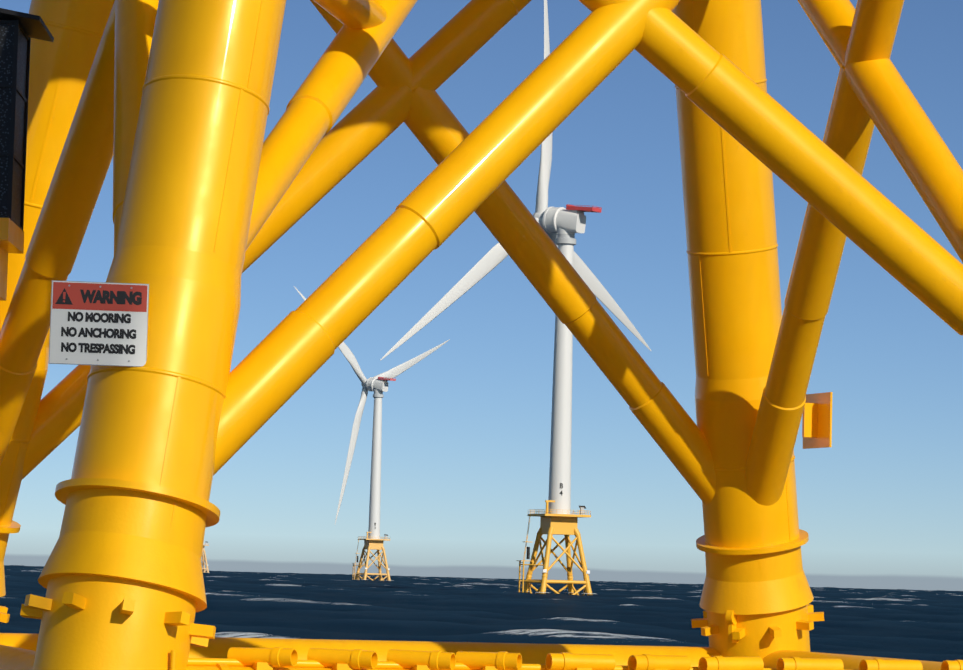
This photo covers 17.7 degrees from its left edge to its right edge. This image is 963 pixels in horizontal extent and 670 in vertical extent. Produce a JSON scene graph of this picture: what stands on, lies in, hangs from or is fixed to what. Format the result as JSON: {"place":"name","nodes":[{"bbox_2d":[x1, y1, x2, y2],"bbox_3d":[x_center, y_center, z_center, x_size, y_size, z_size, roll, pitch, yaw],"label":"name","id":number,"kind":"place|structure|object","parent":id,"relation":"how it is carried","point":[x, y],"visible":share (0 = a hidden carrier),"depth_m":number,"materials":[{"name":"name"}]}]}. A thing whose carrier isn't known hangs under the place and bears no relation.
{"place":"outdoors","nodes":[
{"label":"outdoors","id":0,"kind":"place"},
{"bbox_2d":[0,565,962,661],"bbox_3d":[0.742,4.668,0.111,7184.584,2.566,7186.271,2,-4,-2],"label":"sea","id":1,"kind":"structure","parent":0,"point":[924,625],"depth_m":367.53,"materials":[{"name":"liquid"}]},
{"bbox_2d":[201,541,208,572],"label":"jacket","id":2,"kind":"object","parent":1,"relation":"on","point":[204,558],"visible":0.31,"depth_m":2298.66,"materials":[{"name":"yellow metal"}]},
{"bbox_2d":[352,532,393,580],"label":"jacket","id":3,"kind":"object","parent":1,"relation":"on","point":[374,544],"visible":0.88,"depth_m":1562.51,"materials":[{"name":"yellow metal"}]},
{"bbox_2d":[295,288,449,538],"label":"turbine","id":4,"kind":"object","parent":3,"relation":"on","point":[378,384],"visible":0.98,"depth_m":1569.45,"materials":[{"name":"white metal"}]},
{"bbox_2d":[0,0,962,669],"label":"jacket","id":5,"kind":"object","parent":1,"relation":"in","point":[164,104],"visible":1,"depth_m":34.04,"materials":[{"name":"yellow metal"}]},
{"bbox_2d":[0,8,53,300],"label":"equipment box","id":6,"kind":"object","parent":5,"relation":"attached to","point":[19,31],"visible":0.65,"depth_m":35.97,"materials":[{"name":"black metal"}]},
{"bbox_2d":[49,280,148,366],"bbox_3d":[-3.615,-0.101,30.099,1.112,0.812,0.410,4,-5,-32],"label":"warning sign","id":7,"kind":"object","parent":5,"relation":"on","point":[137,313],"visible":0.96,"depth_m":30.02,"materials":[{"name":"white metal"}]},
{"bbox_2d":[55,288,72,304],"bbox_3d":[-4.053,-0.377,29.994,0.170,0.160,0.001,2,-4,-7],"label":"triangle sign","id":8,"kind":"object","parent":7,"relation":"attached to","point":[63,298],"visible":1,"depth_m":29.99,"materials":[{"name":"black paint"}]},
{"bbox_2d":[61,342,134,353],"bbox_3d":[-3.724,0.129,29.999,0.714,0.094,0.001,2,-4,-7],"label":"sign text","id":9,"kind":"object","parent":7,"relation":"attached to","point":[121,347],"visible":1,"depth_m":30.00,"materials":[{"name":"black paint"}]},
{"bbox_2d":[61,327,135,338],"bbox_3d":[-3.720,-0.021,30.011,0.723,0.094,0.001,2,-4,-7],"label":"sign text","id":10,"kind":"object","parent":7,"relation":"attached to","point":[105,333],"visible":1,"depth_m":30.01,"materials":[{"name":"black paint"}]},
{"bbox_2d":[68,312,130,322],"bbox_3d":[-3.716,-0.170,30.023,0.607,0.094,0.001,2,-4,-7],"label":"sign text","id":11,"kind":"object","parent":7,"relation":"attached to","point":[91,317],"visible":1,"depth_m":30.02,"materials":[{"name":"black paint"}]},
{"bbox_2d":[80,289,141,304],"bbox_3d":[-3.608,-0.367,30.051,0.600,0.132,0.001,2,-4,-7],"label":"warning text","id":12,"kind":"object","parent":7,"relation":"attached to","point":[122,297],"visible":1,"depth_m":30.05,"materials":[{"name":"black paint"}]},
{"bbox_2d":[517,500,594,595],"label":"jacket","id":13,"kind":"object","parent":1,"relation":"in","point":[551,525],"visible":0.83,"depth_m":814.26,"materials":[{"name":"yellow metal"}]},
{"bbox_2d":[380,0,650,513],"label":"turbine","id":14,"kind":"object","parent":13,"relation":"on","point":[561,226],"visible":0.79,"depth_m":819.14,"materials":[{"name":"white metal"}]},
{"bbox_2d":[0,0,962,576],"label":"sky","id":15,"kind":"structure","parent":0,"point":[466,428],"materials":[{"name":"blue"}]},
{"bbox_2d":[4,554,962,590],"bbox_3d":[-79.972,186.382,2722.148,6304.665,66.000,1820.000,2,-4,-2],"label":"horizon haze","id":16,"kind":"object","parent":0,"point":[875,581],"visible":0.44,"depth_m":3621.90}
]}

